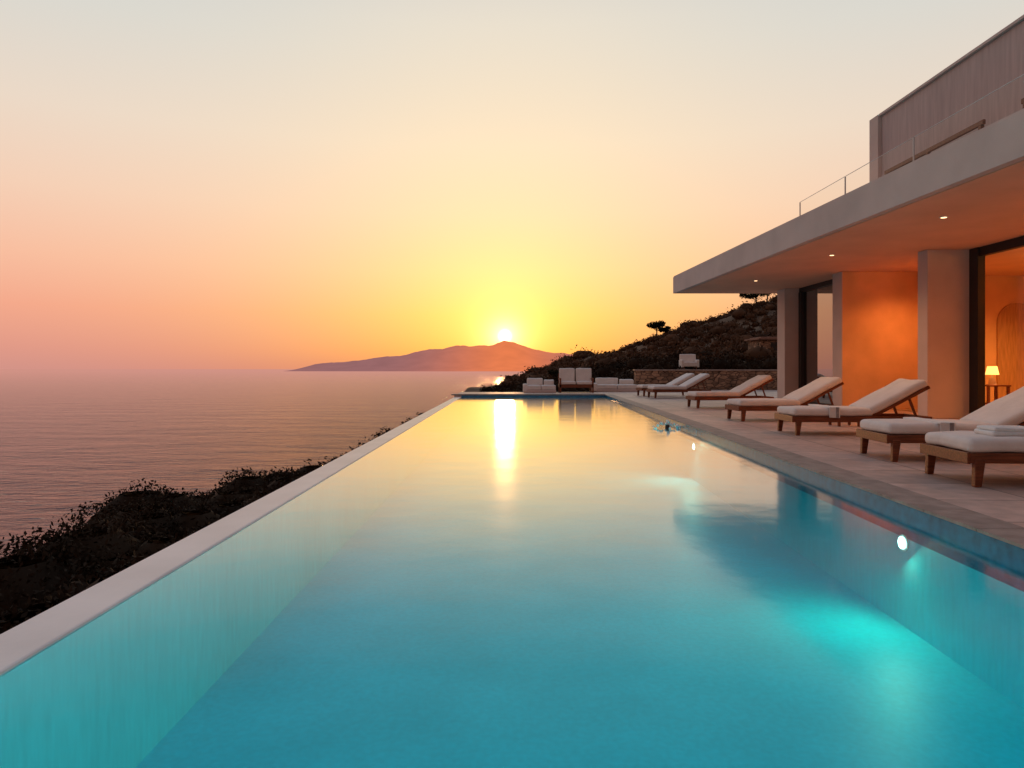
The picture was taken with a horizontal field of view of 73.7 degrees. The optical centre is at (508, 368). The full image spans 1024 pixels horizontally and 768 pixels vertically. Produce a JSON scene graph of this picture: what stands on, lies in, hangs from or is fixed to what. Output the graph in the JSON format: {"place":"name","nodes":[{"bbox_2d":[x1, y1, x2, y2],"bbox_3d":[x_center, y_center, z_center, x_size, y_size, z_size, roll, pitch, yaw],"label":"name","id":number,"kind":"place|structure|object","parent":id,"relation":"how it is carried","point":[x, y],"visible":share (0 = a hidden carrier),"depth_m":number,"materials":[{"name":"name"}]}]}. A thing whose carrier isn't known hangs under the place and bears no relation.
{"place":"outdoors","nodes":[
{"label":"outdoors","id":0,"kind":"place"},
{"bbox_2d":[0,369,524,557],"bbox_3d":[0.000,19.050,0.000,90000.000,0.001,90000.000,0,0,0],"label":"sea","id":1,"kind":"structure","parent":0,"point":[74,439],"depth_m":238.13,"materials":[{"name":"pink liquid"}]},
{"bbox_2d":[288,340,572,370],"bbox_3d":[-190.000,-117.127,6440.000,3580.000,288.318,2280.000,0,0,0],"label":"distant island","id":2,"kind":"structure","parent":0,"point":[504,355],"depth_m":5869.16,"materials":[{"name":"brown"}]},
{"bbox_2d":[0,0,1023,368],"label":"sky","id":3,"kind":"structure","parent":0,"point":[185,184],"materials":[{"name":"orange"}]},
{"bbox_2d":[464,302,776,391],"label":"ground","id":4,"kind":"structure","parent":0,"point":[724,320],"depth_m":92.02,"materials":[{"name":"soil"}]},
{"bbox_2d":[0,445,356,633],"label":"cliff shrubs","id":5,"kind":"object","parent":4,"relation":"on","point":[122,531],"visible":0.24,"depth_m":11.18,"materials":[{"name":"green plant"}]},
{"bbox_2d":[305,411,426,474],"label":"edge shrubs","id":6,"kind":"object","parent":4,"relation":"on","point":[380,434],"visible":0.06,"depth_m":14.86,"materials":[{"name":"green plant"}]},
{"bbox_2d":[0,394,1023,767],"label":"infinity pool","id":7,"kind":"structure","parent":4,"relation":"on","point":[534,580],"depth_m":4.83,"materials":[{"name":"teal liquid"}]},
{"bbox_2d":[653,419,681,428],"bbox_3d":[3.188,1.060,13.056,0.884,0.189,0.441,0,0,0],"label":"water jet fountain","id":8,"kind":"object","parent":7,"relation":"on","point":[667,423],"visible":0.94,"depth_m":13.06,"materials":[{"name":"liquid"}]},
{"bbox_2d":[547,369,558,377],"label":"shrub","id":9,"kind":"object","parent":4,"relation":"on","point":[552,372],"visible":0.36,"depth_m":55.84,"materials":[{"name":"green plant"}]},
{"bbox_2d":[479,348,776,391],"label":"garden shrubs","id":10,"kind":"object","parent":4,"relation":"on","point":[616,369],"visible":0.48,"depth_m":44.01,"materials":[{"name":"green plant"}]},
{"bbox_2d":[495,294,776,385],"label":"hillside scrub","id":11,"kind":"object","parent":4,"relation":"on","point":[733,335],"visible":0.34,"depth_m":80.50,"materials":[{"name":"green plant"}]},
{"bbox_2d":[646,320,665,334],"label":"pine tree","id":12,"kind":"object","parent":4,"relation":"on","point":[656,325],"visible":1,"depth_m":97.61,"materials":[{"name":"green plant"}]},
{"bbox_2d":[658,326,670,334],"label":"pine tree","id":13,"kind":"object","parent":4,"relation":"on","point":[664,329],"visible":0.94,"depth_m":99.48,"materials":[{"name":"green plant"}]},
{"bbox_2d":[679,354,698,368],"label":"garden armchair","id":14,"kind":"object","parent":4,"relation":"on","point":[687,360],"visible":0.95,"depth_m":45.23,"materials":[{"name":"fabric"}]},
{"bbox_2d":[634,371,776,389],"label":"wall run","id":15,"kind":"structure","parent":4,"relation":"on","point":[723,380],"depth_m":34.30,"materials":[{"name":"stone"}]},
{"bbox_2d":[739,294,769,304],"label":"pine tree","id":16,"kind":"object","parent":4,"relation":"on","point":[750,296],"visible":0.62,"depth_m":99.97,"materials":[{"name":"green plant"}]},
{"bbox_2d":[744,337,776,350],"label":"stone hut","id":17,"kind":"object","parent":4,"relation":"on","point":[766,344],"visible":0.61,"depth_m":58.00,"materials":[{"name":"stone"}]},
{"bbox_2d":[771,342,776,350],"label":"door","id":18,"kind":"structure","parent":17,"relation":"in","point":[773,345],"depth_m":57.98,"materials":[{"name":"metal"}]},
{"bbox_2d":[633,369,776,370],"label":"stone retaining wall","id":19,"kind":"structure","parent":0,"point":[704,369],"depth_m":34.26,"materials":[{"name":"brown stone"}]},
{"bbox_2d":[454,390,1023,526],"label":"stone terrace","id":20,"kind":"structure","parent":0,"point":[999,494],"depth_m":8.28,"materials":[{"name":"beige stone"}]},
{"bbox_2d":[523,378,555,392],"bbox_3d":[1.373,0.729,30.453,1.453,0.638,0.906,0,0,0],"label":"outdoor sofa","id":21,"kind":"object","parent":20,"relation":"on","point":[534,385],"visible":1,"depth_m":30.03,"materials":[{"name":"white fabric"}]},
{"bbox_2d":[558,368,593,392],"bbox_3d":[3.000,0.503,30.415,1.500,1.089,0.830,0,0,0],"label":"wooden loveseat","id":22,"kind":"object","parent":20,"relation":"on","point":[566,378],"visible":1,"depth_m":30.58,"materials":[{"name":"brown wood"}]},
{"bbox_2d":[594,378,637,391],"bbox_3d":[4.923,0.729,31.753,2.053,0.639,0.905,0,0,0],"label":"outdoor sofa","id":23,"kind":"object","parent":20,"relation":"on","point":[610,385],"visible":0.88,"depth_m":31.32,"materials":[{"name":"white fabric"}]},
{"bbox_2d":[636,373,695,395],"bbox_3d":[6.154,0.607,26.708,2.163,0.882,0.830,0,0,-6],"label":"sun lounger","id":24,"kind":"object","parent":20,"relation":"on","point":[678,381],"visible":0.68,"depth_m":26.42,"materials":[{"name":"white fabric"}]},
{"bbox_2d":[646,373,710,397],"bbox_3d":[6.204,0.606,24.908,2.163,0.884,0.830,0,0,-6],"label":"sun lounger","id":25,"kind":"object","parent":20,"relation":"on","point":[688,385],"visible":0.96,"depth_m":24.58,"materials":[{"name":"white fabric"}]},
{"bbox_2d":[686,375,773,407],"bbox_3d":[6.029,0.607,18.654,2.163,0.882,0.830,0,0,-3],"label":"sun lounger","id":26,"kind":"object","parent":20,"relation":"on","point":[749,386],"visible":0.95,"depth_m":18.31,"materials":[{"name":"white fabric"}]},
{"bbox_2d":[725,377,843,421],"bbox_3d":[5.657,0.605,14.036,2.163,0.885,0.830,0,0,-2],"label":"sun lounger","id":27,"kind":"object","parent":20,"relation":"on","point":[816,389],"visible":0.91,"depth_m":13.70,"materials":[{"name":"white fabric"}]},
{"bbox_2d":[828,422,859,426],"bbox_3d":[6.200,0.900,12.600,0.440,0.295,0.400,0,0,0],"label":"side table","id":28,"kind":"object","parent":20,"relation":"on","point":[839,424],"visible":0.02,"depth_m":12.44,"materials":[{"name":"brown wood"}]},
{"bbox_2d":[673,15,1023,417],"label":"modern villa","id":29,"kind":"object","parent":20,"relation":"on","point":[913,269],"visible":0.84,"depth_m":14.50,"materials":[{"name":"white paint"}]},
{"bbox_2d":[884,119,985,174],"bbox_3d":[7.820,-3.552,12.275,0.560,0.840,2.850,0,0,0],"label":"handrail","id":30,"kind":"object","parent":29,"relation":"on","point":[979,125],"visible":0.27,"depth_m":11.91,"materials":[{"name":"brown metal"}]},
{"bbox_2d":[985,384,1010,403],"bbox_3d":[11.550,0.708,16.300,0.560,0.660,0.500,0,0,0],"label":"side table","id":31,"kind":"object","parent":29,"relation":"on","point":[996,391],"visible":0.53,"depth_m":16.09,"materials":[{"name":"brown wood"}]},
{"bbox_2d":[985,366,998,384],"bbox_3d":[11.550,0.158,16.300,0.280,0.440,0.280,0,0,0],"label":"table lamp","id":32,"kind":"object","parent":31,"relation":"on","point":[992,370],"visible":1,"depth_m":16.23,"materials":[{"name":"white paint"}]},
{"bbox_2d":[996,303,1023,398],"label":"interior door leaf","id":33,"kind":"structure","parent":29,"relation":"in","point":[1010,320],"depth_m":17.74,"materials":[{"name":"brown wood"}]},
{"bbox_2d":[774,378,931,435],"bbox_3d":[5.564,0.604,11.106,2.163,0.888,0.843,0,0,2],"label":"sun lounger","id":34,"kind":"object","parent":20,"relation":"on","point":[877,404],"visible":0.98,"depth_m":10.75,"materials":[{"name":"white fabric"}]},
{"bbox_2d":[856,386,1023,461],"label":"sun lounger","id":35,"kind":"object","parent":20,"relation":"on","point":[1008,409],"visible":0.7,"depth_m":7.81,"materials":[{"name":"white fabric"}]},
{"bbox_2d":[920,425,1023,486],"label":"sun lounger","id":36,"kind":"object","parent":20,"relation":"on","point":[979,447],"visible":1,"depth_m":6.16,"materials":[{"name":"white fabric"}]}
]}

